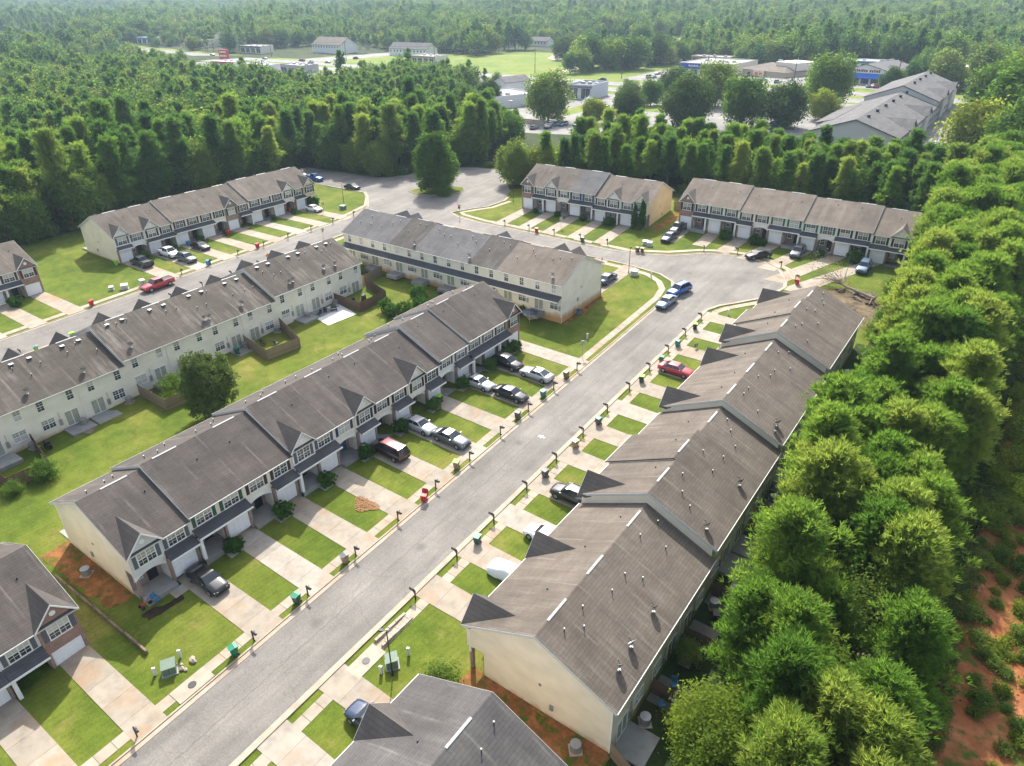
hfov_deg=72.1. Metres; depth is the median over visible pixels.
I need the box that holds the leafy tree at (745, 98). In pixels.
[718,69,772,127]
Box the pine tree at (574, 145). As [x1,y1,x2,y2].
[565,132,583,168]
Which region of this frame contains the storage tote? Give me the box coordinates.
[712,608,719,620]
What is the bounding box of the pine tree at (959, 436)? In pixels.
[932,410,985,498]
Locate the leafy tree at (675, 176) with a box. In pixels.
[672,133,697,180]
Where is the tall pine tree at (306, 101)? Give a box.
[303,95,316,118]
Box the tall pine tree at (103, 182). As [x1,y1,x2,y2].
[93,174,119,211]
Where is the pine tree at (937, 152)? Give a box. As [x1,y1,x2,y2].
[927,144,949,163]
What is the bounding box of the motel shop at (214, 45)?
[182,39,219,47]
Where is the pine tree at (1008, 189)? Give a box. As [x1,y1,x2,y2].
[1001,185,1023,209]
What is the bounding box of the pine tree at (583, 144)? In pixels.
[578,134,587,169]
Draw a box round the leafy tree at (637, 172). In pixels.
[618,151,646,178]
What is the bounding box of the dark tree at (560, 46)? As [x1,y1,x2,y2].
[550,33,575,59]
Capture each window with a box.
[2,273,15,283]
[5,640,33,665]
[11,410,23,422]
[11,429,28,443]
[21,268,34,278]
[34,401,45,412]
[40,416,57,431]
[45,616,72,640]
[64,389,74,400]
[85,381,95,392]
[112,370,121,381]
[112,387,126,400]
[117,236,127,245]
[130,357,138,368]
[132,233,142,241]
[134,373,148,385]
[136,546,158,567]
[147,229,156,237]
[155,348,163,358]
[161,225,170,233]
[166,528,186,547]
[172,341,180,351]
[175,220,183,228]
[188,217,196,224]
[195,332,202,342]
[195,348,204,356]
[195,507,213,526]
[201,213,209,221]
[211,326,218,335]
[214,210,222,218]
[214,340,225,351]
[222,491,240,509]
[227,207,235,214]
[232,318,239,327]
[239,204,246,211]
[247,312,253,321]
[248,476,264,493]
[251,199,258,206]
[262,196,269,203]
[265,319,274,330]
[266,304,272,313]
[273,193,280,201]
[273,462,288,478]
[279,294,284,303]
[281,308,290,319]
[285,191,291,198]
[295,188,301,195]
[296,445,311,462]
[297,288,302,296]
[306,185,312,192]
[309,283,314,291]
[317,433,330,448]
[324,291,332,301]
[326,276,331,285]
[338,272,342,280]
[338,421,350,436]
[339,285,346,294]
[353,266,357,274]
[359,408,370,424]
[360,253,365,258]
[376,398,387,412]
[383,259,389,265]
[394,388,404,402]
[407,265,413,271]
[412,378,422,392]
[427,369,436,382]
[433,272,439,278]
[442,356,450,369]
[446,259,450,267]
[456,348,465,360]
[460,263,464,270]
[460,279,466,285]
[470,338,478,350]
[474,266,478,274]
[484,331,491,342]
[489,270,493,277]
[497,323,504,334]
[504,273,508,281]
[510,315,517,327]
[518,294,525,301]
[519,277,523,285]
[524,185,530,192]
[535,281,539,289]
[536,187,542,194]
[547,189,554,196]
[549,302,557,310]
[551,285,555,293]
[560,191,566,197]
[569,88,577,97]
[572,192,579,199]
[581,89,589,98]
[585,194,591,201]
[597,198,604,205]
[610,200,617,207]
[623,202,630,209]
[633,683,643,709]
[651,654,661,679]
[682,202,691,210]
[695,588,703,609]
[697,204,705,212]
[711,207,720,214]
[711,556,719,577]
[727,209,735,216]
[741,213,750,220]
[744,506,751,524]
[755,489,762,507]
[757,215,766,223]
[772,217,782,225]
[789,220,799,228]
[805,224,815,232]
[819,239,824,245]
[822,226,832,235]
[839,229,850,237]
[857,232,868,240]
[860,78,868,83]
[870,79,878,83]
[874,236,886,245]
[893,239,905,248]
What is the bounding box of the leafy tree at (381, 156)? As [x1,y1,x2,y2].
[359,135,397,177]
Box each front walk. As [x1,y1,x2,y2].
[170,584,188,597]
[225,548,242,557]
[274,514,290,522]
[319,483,333,490]
[394,431,407,436]
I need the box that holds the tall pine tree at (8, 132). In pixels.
[1,125,17,138]
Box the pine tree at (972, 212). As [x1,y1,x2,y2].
[968,208,982,219]
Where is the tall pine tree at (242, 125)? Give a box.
[222,116,253,151]
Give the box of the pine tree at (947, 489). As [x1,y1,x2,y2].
[911,463,986,587]
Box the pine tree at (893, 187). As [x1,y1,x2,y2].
[871,165,906,209]
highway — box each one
[141,48,968,103]
[173,55,963,110]
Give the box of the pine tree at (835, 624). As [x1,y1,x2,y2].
[733,586,849,676]
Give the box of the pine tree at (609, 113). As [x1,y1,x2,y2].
[597,106,616,135]
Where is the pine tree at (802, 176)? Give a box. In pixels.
[788,161,813,193]
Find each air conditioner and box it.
[28,441,40,450]
[79,417,87,424]
[79,565,94,577]
[125,395,134,404]
[241,341,247,348]
[274,326,280,333]
[333,299,338,304]
[568,738,582,756]
[637,711,651,728]
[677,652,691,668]
[707,597,719,610]
[768,493,776,503]
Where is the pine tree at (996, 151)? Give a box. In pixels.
[981,140,1006,167]
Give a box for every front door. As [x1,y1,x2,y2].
[11,287,18,296]
[137,245,142,252]
[146,566,158,580]
[165,238,170,245]
[192,229,197,237]
[217,222,222,230]
[254,496,262,508]
[340,440,346,451]
[377,418,382,428]
[761,228,765,237]
[826,240,831,250]
[861,247,866,255]
[896,254,903,263]
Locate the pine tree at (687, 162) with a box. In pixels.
[678,141,698,186]
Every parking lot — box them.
[196,62,338,74]
[500,94,727,134]
[623,70,879,88]
[705,104,954,149]
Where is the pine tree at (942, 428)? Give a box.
[908,397,965,479]
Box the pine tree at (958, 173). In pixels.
[929,161,976,195]
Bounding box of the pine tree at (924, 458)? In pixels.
[901,439,964,548]
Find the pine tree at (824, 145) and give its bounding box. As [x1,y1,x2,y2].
[817,141,829,154]
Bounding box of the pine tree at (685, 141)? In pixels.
[675,137,692,183]
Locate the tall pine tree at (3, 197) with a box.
[0,181,18,241]
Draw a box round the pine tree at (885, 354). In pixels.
[849,328,926,398]
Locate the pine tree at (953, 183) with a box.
[919,180,966,220]
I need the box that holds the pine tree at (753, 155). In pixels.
[745,146,757,180]
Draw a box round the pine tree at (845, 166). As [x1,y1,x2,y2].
[827,153,861,198]
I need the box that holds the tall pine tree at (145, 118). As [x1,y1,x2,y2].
[135,108,154,141]
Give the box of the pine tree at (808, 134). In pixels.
[796,131,815,148]
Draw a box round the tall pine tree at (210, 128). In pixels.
[199,112,232,183]
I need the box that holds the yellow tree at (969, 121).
[932,94,1011,146]
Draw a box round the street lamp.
[378,628,393,675]
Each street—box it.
[0,221,347,361]
[120,302,704,765]
[440,216,611,257]
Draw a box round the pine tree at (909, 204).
[905,185,927,209]
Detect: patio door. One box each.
[0,439,6,456]
[63,407,80,425]
[90,396,107,414]
[154,365,167,381]
[230,333,241,349]
[249,326,260,340]
[295,303,304,317]
[311,296,320,310]
[351,280,359,292]
[372,256,378,265]
[396,262,402,272]
[420,268,427,278]
[447,275,454,286]
[504,290,511,301]
[534,298,542,309]
[615,709,627,742]
[666,632,676,659]
[682,608,691,632]
[721,539,730,565]
[733,521,742,545]
[763,476,770,497]
[774,455,781,476]
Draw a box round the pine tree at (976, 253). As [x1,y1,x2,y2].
[968,250,989,264]
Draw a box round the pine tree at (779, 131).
[772,127,787,135]
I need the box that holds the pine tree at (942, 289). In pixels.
[905,283,954,320]
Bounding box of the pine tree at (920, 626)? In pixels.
[844,583,975,738]
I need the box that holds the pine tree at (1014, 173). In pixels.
[996,158,1023,208]
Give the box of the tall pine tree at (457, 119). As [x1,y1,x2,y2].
[453,117,461,129]
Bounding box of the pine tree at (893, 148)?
[882,142,901,158]
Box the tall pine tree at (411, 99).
[405,91,418,111]
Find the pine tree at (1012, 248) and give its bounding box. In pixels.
[995,237,1023,330]
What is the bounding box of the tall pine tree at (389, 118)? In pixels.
[377,101,409,168]
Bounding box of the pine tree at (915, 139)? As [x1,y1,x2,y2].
[899,127,930,160]
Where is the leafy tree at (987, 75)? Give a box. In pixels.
[956,50,1023,106]
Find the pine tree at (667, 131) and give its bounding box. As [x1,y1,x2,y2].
[660,129,675,173]
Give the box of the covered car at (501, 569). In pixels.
[487,558,517,580]
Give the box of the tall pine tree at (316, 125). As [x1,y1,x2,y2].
[308,122,322,166]
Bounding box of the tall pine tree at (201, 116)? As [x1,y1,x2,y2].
[198,112,203,123]
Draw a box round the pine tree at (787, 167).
[770,149,801,191]
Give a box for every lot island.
[563,106,582,114]
[645,104,664,112]
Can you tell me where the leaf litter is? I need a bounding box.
[354,496,379,511]
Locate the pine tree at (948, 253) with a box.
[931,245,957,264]
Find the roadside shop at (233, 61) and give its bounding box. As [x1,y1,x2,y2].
[211,59,248,66]
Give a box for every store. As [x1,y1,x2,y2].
[136,36,165,43]
[239,44,273,53]
[411,53,447,63]
[493,88,529,107]
[567,80,607,98]
[679,57,757,74]
[691,54,735,59]
[836,57,898,67]
[851,59,909,84]
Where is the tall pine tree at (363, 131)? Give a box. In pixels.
[349,110,376,172]
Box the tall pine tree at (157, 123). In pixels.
[149,114,169,154]
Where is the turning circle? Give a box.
[299,167,509,223]
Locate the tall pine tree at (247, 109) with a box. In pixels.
[237,103,251,118]
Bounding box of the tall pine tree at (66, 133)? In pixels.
[57,123,84,159]
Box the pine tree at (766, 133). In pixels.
[760,126,769,141]
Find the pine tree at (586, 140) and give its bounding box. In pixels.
[581,127,599,164]
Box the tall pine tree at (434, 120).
[425,110,441,134]
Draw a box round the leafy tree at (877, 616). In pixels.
[837,547,948,663]
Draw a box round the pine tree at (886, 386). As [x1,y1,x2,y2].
[866,375,911,409]
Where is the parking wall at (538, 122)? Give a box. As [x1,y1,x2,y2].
[521,118,543,124]
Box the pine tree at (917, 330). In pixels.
[866,315,928,367]
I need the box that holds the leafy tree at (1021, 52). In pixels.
[1002,46,1023,61]
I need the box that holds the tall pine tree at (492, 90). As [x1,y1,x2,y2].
[483,87,495,100]
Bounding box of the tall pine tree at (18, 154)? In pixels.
[14,148,38,167]
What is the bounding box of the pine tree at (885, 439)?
[850,428,920,484]
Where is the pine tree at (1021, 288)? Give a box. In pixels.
[1011,259,1023,318]
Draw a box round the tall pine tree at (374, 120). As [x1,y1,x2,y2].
[366,115,381,143]
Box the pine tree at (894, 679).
[830,647,943,765]
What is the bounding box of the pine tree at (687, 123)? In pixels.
[682,117,693,137]
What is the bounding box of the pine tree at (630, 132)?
[627,119,634,140]
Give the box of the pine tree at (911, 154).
[894,146,920,192]
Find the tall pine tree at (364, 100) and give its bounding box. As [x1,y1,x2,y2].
[358,96,376,116]
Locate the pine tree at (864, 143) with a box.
[855,138,870,166]
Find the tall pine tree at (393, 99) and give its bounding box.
[387,96,399,101]
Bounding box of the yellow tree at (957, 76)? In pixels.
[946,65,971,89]
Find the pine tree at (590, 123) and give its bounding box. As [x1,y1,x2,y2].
[584,116,598,129]
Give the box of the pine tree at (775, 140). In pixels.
[767,133,783,172]
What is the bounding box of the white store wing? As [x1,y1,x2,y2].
[494,74,530,90]
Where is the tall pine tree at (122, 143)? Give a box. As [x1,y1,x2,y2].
[102,129,142,202]
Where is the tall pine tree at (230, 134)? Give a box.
[220,118,248,178]
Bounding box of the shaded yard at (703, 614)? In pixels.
[605,343,871,765]
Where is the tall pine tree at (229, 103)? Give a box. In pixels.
[215,89,249,128]
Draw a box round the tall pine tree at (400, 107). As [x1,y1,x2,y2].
[393,102,405,123]
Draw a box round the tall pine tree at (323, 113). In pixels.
[316,101,331,129]
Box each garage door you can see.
[0,293,6,304]
[0,689,11,705]
[25,282,42,295]
[51,635,85,665]
[119,250,133,262]
[149,241,161,253]
[172,549,198,576]
[177,233,189,244]
[204,226,215,237]
[227,512,250,537]
[228,219,239,229]
[253,211,262,221]
[275,205,284,215]
[276,482,296,502]
[296,199,305,209]
[320,452,338,472]
[360,428,375,445]
[396,407,409,419]
[428,387,440,399]
[458,365,468,377]
[485,347,494,358]
[509,331,517,341]
[523,197,532,207]
[546,201,555,211]
[570,205,579,215]
[594,211,604,220]
[620,215,630,225]
[680,215,691,226]
[708,220,720,231]
[737,226,750,237]
[768,231,781,243]
[801,238,814,250]
[833,243,848,256]
[869,251,884,263]
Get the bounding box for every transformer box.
[108,285,114,290]
[120,283,128,290]
[138,278,145,285]
[160,656,178,679]
[339,204,346,209]
[384,650,399,672]
[630,268,638,276]
[646,241,652,246]
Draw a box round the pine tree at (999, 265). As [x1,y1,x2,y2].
[974,250,1019,307]
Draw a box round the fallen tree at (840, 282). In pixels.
[796,248,875,299]
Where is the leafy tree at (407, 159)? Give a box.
[398,132,419,162]
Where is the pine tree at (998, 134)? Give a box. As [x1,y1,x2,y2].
[986,131,1003,136]
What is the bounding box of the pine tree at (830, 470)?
[771,433,878,548]
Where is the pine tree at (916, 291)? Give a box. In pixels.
[876,280,939,337]
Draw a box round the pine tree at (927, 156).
[919,151,933,160]
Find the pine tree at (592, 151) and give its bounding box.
[583,128,605,169]
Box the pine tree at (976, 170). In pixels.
[963,163,986,182]
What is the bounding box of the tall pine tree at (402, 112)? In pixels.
[397,109,408,128]
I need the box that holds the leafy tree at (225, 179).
[187,131,235,186]
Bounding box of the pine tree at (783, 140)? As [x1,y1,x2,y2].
[779,133,786,155]
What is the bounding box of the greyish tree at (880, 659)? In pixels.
[855,648,934,713]
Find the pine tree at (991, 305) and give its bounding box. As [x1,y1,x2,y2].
[965,289,1017,351]
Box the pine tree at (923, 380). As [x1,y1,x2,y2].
[906,374,944,405]
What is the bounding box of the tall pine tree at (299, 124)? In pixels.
[296,118,304,137]
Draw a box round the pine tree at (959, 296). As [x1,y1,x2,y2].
[948,283,1005,306]
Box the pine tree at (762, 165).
[748,145,776,188]
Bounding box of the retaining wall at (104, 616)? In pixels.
[54,574,148,654]
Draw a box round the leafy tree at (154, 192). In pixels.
[124,152,171,202]
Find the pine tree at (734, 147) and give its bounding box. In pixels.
[720,137,742,178]
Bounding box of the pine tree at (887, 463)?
[847,444,913,512]
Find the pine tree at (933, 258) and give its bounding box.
[885,247,951,308]
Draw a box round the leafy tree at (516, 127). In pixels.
[499,110,527,147]
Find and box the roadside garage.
[280,62,318,73]
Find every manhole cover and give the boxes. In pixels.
[188,681,196,687]
[362,657,369,663]
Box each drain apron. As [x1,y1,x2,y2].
[170,666,214,703]
[346,643,385,678]
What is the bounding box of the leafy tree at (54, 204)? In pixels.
[35,169,64,219]
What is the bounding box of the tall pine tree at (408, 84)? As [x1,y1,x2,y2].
[397,74,417,102]
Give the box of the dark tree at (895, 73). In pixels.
[876,65,908,87]
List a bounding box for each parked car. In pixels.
[175,250,197,263]
[184,561,229,596]
[190,241,210,250]
[304,204,322,212]
[343,698,372,727]
[344,183,360,189]
[369,437,410,462]
[401,414,436,435]
[432,426,471,449]
[462,373,495,391]
[490,351,523,371]
[493,384,528,403]
[519,366,554,383]
[523,522,553,539]
[530,124,538,129]
[543,124,552,128]
[549,482,581,504]
[558,120,568,126]
[601,272,617,284]
[655,294,677,309]
[657,360,693,378]
[660,231,677,242]
[666,280,691,296]
[744,249,772,259]
[769,121,781,126]
[789,243,806,258]
[855,257,872,273]
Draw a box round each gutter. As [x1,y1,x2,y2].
[0,185,368,340]
[25,224,673,765]
[229,197,785,765]
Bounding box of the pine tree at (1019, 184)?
[1008,181,1023,212]
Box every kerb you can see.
[0,186,367,339]
[40,225,671,765]
[235,196,787,765]
[409,186,464,195]
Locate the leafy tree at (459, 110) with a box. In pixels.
[455,102,463,117]
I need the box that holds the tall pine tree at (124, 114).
[112,92,138,134]
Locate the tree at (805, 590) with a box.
[788,576,852,651]
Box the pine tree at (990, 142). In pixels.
[978,138,1002,148]
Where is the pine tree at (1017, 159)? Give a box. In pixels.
[999,155,1023,169]
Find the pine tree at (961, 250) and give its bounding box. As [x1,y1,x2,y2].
[949,241,980,263]
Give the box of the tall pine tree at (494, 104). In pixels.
[487,99,508,153]
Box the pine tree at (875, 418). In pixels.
[846,401,891,455]
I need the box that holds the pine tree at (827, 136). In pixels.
[817,123,835,155]
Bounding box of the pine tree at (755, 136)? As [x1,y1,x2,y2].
[744,128,767,169]
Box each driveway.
[0,304,46,328]
[0,698,76,765]
[29,292,83,314]
[59,645,166,742]
[123,261,179,277]
[152,253,208,269]
[177,573,282,640]
[179,242,234,259]
[207,235,260,251]
[230,227,287,242]
[237,527,333,595]
[255,220,309,234]
[256,719,334,765]
[277,214,331,226]
[280,495,377,555]
[298,208,351,219]
[318,664,392,708]
[327,466,417,519]
[371,452,453,488]
[407,427,485,459]
[416,575,471,621]
[439,395,514,433]
[458,539,521,570]
[467,384,541,410]
[493,208,531,225]
[494,503,555,534]
[496,365,565,389]
[517,212,553,229]
[517,340,588,369]
[527,473,575,508]
[540,215,578,234]
[555,446,608,473]
[566,220,602,238]
[582,422,629,446]
[593,224,630,244]
[601,265,636,292]
[606,399,657,423]
[628,379,665,398]
[650,360,686,379]
[667,343,704,360]
[671,229,689,242]
[684,327,720,343]
[692,232,718,246]
[700,312,735,324]
[715,238,747,253]
[737,243,779,260]
[757,250,812,270]
[764,255,845,282]
[781,262,879,290]
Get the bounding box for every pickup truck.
[129,255,153,268]
[140,275,174,292]
[156,246,177,258]
[305,173,323,181]
[669,221,686,234]
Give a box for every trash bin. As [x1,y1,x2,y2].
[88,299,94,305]
[227,642,239,656]
[233,346,239,354]
[290,590,301,603]
[339,551,349,563]
[420,488,427,501]
[436,394,442,401]
[452,458,459,468]
[472,532,481,544]
[514,409,520,418]
[540,388,546,397]
[541,467,549,477]
[563,369,569,377]
[571,437,579,447]
[576,308,581,315]
[595,415,602,424]
[639,374,644,382]
[659,354,664,361]
[675,339,680,346]
[693,322,697,329]
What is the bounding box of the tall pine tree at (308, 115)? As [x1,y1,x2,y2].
[299,108,318,164]
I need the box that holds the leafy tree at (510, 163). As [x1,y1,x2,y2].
[492,133,530,185]
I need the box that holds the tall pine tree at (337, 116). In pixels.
[330,103,350,150]
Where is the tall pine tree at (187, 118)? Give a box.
[180,110,198,141]
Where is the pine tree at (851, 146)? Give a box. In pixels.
[834,138,862,170]
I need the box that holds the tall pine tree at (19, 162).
[6,157,45,216]
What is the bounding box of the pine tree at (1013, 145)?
[999,139,1018,152]
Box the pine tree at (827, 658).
[730,632,855,712]
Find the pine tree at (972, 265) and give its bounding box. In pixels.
[943,258,997,290]
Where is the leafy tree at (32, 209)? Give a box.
[0,184,54,245]
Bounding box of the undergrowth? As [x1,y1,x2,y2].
[0,158,970,765]
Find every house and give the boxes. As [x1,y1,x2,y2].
[212,32,244,47]
[311,36,357,53]
[388,42,437,55]
[520,36,553,46]
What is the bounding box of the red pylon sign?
[218,49,228,58]
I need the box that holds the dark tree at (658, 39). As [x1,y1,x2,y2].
[645,31,672,65]
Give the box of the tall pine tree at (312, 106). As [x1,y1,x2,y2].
[302,99,318,128]
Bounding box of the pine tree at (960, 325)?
[929,301,995,344]
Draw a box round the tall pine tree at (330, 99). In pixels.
[325,93,336,117]
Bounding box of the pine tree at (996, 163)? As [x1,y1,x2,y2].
[993,158,1006,167]
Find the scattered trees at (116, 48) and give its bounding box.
[0,32,189,63]
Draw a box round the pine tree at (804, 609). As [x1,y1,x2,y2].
[725,580,851,698]
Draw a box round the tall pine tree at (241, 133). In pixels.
[223,118,258,174]
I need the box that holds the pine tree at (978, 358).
[939,337,1011,447]
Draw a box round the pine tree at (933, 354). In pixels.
[904,339,954,394]
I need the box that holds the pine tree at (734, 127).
[724,120,746,138]
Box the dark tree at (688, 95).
[656,66,717,129]
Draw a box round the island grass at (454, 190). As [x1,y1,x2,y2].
[410,186,463,194]
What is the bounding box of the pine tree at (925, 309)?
[895,290,951,345]
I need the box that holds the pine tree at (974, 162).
[952,155,980,168]
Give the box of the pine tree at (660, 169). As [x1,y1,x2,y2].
[657,136,678,183]
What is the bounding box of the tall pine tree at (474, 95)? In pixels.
[469,92,482,160]
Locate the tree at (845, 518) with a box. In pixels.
[827,506,859,565]
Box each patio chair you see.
[149,592,160,604]
[657,697,665,709]
[670,675,677,689]
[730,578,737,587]
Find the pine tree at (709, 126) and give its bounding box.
[703,122,717,130]
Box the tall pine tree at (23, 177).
[12,166,48,220]
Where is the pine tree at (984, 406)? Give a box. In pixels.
[933,382,1011,476]
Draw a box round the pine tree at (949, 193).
[911,183,964,239]
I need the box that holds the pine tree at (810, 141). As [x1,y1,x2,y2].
[800,137,817,190]
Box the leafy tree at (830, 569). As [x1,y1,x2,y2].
[782,547,860,599]
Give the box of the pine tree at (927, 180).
[905,160,943,216]
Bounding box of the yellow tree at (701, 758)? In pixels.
[658,702,757,765]
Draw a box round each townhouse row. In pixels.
[0,238,362,472]
[0,240,44,304]
[0,542,88,705]
[49,281,521,606]
[78,166,315,262]
[330,674,567,765]
[341,208,604,323]
[461,286,863,765]
[520,163,674,229]
[679,178,922,267]
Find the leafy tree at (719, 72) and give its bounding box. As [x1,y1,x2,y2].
[699,56,740,106]
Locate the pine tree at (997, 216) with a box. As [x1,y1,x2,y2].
[974,206,1020,230]
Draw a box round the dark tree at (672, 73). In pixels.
[657,63,689,95]
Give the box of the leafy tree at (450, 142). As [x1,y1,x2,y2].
[448,133,470,163]
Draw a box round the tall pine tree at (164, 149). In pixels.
[159,143,178,191]
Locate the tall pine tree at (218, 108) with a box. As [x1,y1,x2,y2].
[212,100,224,123]
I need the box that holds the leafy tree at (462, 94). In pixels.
[451,78,479,105]
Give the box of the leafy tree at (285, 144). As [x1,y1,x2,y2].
[272,125,297,168]
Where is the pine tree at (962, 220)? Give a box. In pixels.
[946,216,985,231]
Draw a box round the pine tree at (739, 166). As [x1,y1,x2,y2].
[725,138,754,184]
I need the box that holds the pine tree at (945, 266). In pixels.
[936,263,954,274]
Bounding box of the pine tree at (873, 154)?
[860,146,884,171]
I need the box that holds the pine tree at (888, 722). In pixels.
[825,688,936,765]
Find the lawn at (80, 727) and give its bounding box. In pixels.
[0,167,913,765]
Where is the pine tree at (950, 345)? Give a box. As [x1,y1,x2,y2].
[923,338,961,372]
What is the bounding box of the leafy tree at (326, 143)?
[308,115,347,169]
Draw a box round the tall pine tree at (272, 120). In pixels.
[265,115,279,134]
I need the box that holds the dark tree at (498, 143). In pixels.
[488,124,512,151]
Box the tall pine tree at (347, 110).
[338,101,356,143]
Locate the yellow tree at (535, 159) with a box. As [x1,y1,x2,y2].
[521,143,558,176]
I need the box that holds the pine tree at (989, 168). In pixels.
[979,163,1002,176]
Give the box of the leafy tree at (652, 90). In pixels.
[640,76,664,106]
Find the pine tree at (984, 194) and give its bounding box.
[960,180,1008,213]
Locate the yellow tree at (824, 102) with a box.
[806,86,842,119]
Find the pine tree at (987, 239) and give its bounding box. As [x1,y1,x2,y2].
[969,225,1006,251]
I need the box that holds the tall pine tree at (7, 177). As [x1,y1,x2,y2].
[0,163,38,213]
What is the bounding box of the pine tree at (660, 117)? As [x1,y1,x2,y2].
[653,113,667,126]
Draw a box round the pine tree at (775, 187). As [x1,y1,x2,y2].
[766,156,783,189]
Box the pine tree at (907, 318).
[894,292,957,324]
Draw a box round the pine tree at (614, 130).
[608,123,626,174]
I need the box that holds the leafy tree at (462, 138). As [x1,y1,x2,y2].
[447,116,492,162]
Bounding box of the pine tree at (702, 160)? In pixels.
[686,142,714,180]
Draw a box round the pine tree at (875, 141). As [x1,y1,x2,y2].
[867,134,886,152]
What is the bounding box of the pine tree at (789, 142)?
[779,133,797,156]
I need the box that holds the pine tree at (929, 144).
[922,140,940,151]
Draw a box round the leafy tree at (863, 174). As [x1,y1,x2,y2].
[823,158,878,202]
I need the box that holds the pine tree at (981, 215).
[974,212,991,225]
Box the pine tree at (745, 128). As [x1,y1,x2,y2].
[737,122,750,138]
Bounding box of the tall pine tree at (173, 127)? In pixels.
[159,115,196,169]
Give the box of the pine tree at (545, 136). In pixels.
[538,130,559,164]
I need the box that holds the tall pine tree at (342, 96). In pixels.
[331,90,350,114]
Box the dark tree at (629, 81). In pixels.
[616,79,640,91]
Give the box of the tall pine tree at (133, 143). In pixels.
[129,137,138,151]
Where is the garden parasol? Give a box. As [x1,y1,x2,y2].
[522,309,537,323]
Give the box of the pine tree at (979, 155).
[968,147,997,165]
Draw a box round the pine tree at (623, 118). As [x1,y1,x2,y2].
[611,113,634,144]
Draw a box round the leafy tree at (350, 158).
[338,139,366,172]
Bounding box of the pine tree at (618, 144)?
[609,131,626,175]
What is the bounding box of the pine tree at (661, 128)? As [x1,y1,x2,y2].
[654,122,666,174]
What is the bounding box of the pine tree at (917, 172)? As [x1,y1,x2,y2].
[903,159,933,209]
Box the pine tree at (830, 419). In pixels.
[775,397,866,497]
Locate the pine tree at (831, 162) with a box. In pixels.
[816,154,839,196]
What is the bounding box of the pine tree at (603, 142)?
[591,135,617,172]
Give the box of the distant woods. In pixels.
[0,0,1023,86]
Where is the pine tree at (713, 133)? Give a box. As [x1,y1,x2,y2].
[706,128,720,172]
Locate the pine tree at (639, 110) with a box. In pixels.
[632,106,647,123]
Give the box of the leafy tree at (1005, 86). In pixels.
[975,54,1023,112]
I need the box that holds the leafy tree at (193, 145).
[169,132,225,189]
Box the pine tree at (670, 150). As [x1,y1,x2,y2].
[657,132,680,184]
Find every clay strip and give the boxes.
[41,540,134,607]
[459,667,609,765]
[561,296,603,324]
[652,211,679,230]
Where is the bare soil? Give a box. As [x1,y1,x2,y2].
[825,288,883,331]
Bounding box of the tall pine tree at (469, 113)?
[452,100,484,163]
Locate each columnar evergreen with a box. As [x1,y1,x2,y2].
[631,203,637,228]
[637,199,645,229]
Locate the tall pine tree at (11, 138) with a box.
[1,136,16,145]
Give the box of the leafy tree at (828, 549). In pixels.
[761,522,856,594]
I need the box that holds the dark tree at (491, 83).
[474,77,501,96]
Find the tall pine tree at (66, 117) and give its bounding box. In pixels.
[61,114,69,124]
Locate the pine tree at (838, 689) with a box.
[745,663,879,765]
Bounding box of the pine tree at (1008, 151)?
[992,144,1023,158]
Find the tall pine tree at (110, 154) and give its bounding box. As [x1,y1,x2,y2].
[89,132,139,207]
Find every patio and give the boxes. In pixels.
[312,304,355,324]
[646,674,695,710]
[682,619,718,653]
[704,585,732,614]
[771,485,784,493]
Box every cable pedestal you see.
[151,667,156,675]
[176,649,181,657]
[378,665,382,673]
[406,647,409,655]
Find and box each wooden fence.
[0,434,51,484]
[137,384,187,410]
[243,318,300,359]
[334,278,385,311]
[361,266,381,284]
[610,742,630,765]
[651,677,731,723]
[674,201,679,209]
[684,625,731,660]
[711,579,734,604]
[756,504,772,513]
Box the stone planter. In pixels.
[374,612,412,646]
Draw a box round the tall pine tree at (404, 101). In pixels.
[398,99,407,106]
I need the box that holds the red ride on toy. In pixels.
[138,598,152,610]
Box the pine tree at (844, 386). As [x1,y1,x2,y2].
[791,369,893,451]
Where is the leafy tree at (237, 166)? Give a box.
[198,132,253,182]
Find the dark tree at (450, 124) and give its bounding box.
[448,119,455,136]
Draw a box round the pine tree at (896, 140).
[884,137,903,159]
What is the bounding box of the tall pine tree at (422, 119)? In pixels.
[419,115,424,132]
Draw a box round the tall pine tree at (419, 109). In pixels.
[407,102,424,132]
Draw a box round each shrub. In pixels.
[0,478,26,498]
[5,295,21,306]
[11,665,43,688]
[25,455,62,483]
[137,250,149,257]
[156,370,181,395]
[161,388,178,399]
[195,235,204,240]
[222,535,245,553]
[270,214,276,219]
[271,499,295,520]
[290,208,296,213]
[307,196,319,205]
[316,470,337,488]
[355,255,366,274]
[357,442,375,460]
[377,295,392,310]
[384,301,400,318]
[390,417,408,432]
[394,299,413,315]
[408,284,427,299]
[412,294,427,307]
[418,654,465,684]
[424,396,441,410]
[432,181,453,197]
[454,374,469,388]
[481,357,496,370]
[501,347,512,353]
[507,339,521,351]
[554,211,560,217]
[579,215,587,221]
[601,216,613,225]
[655,696,693,748]
[670,630,705,669]
[719,229,732,239]
[747,233,759,244]
[757,238,767,246]
[815,248,825,256]
[845,248,863,263]
[860,315,881,336]
[872,306,889,320]
[879,275,897,291]
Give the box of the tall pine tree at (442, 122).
[440,118,451,150]
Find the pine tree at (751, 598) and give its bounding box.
[698,565,782,690]
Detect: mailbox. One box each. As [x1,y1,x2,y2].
[132,726,138,736]
[251,630,256,640]
[305,585,311,595]
[409,587,415,599]
[451,547,457,558]
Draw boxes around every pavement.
[3,225,316,334]
[81,297,658,765]
[250,311,717,765]
[331,192,368,220]
[460,201,510,220]
[482,220,635,251]
[604,262,620,267]
[628,269,664,296]
[639,249,797,279]
[714,301,756,312]

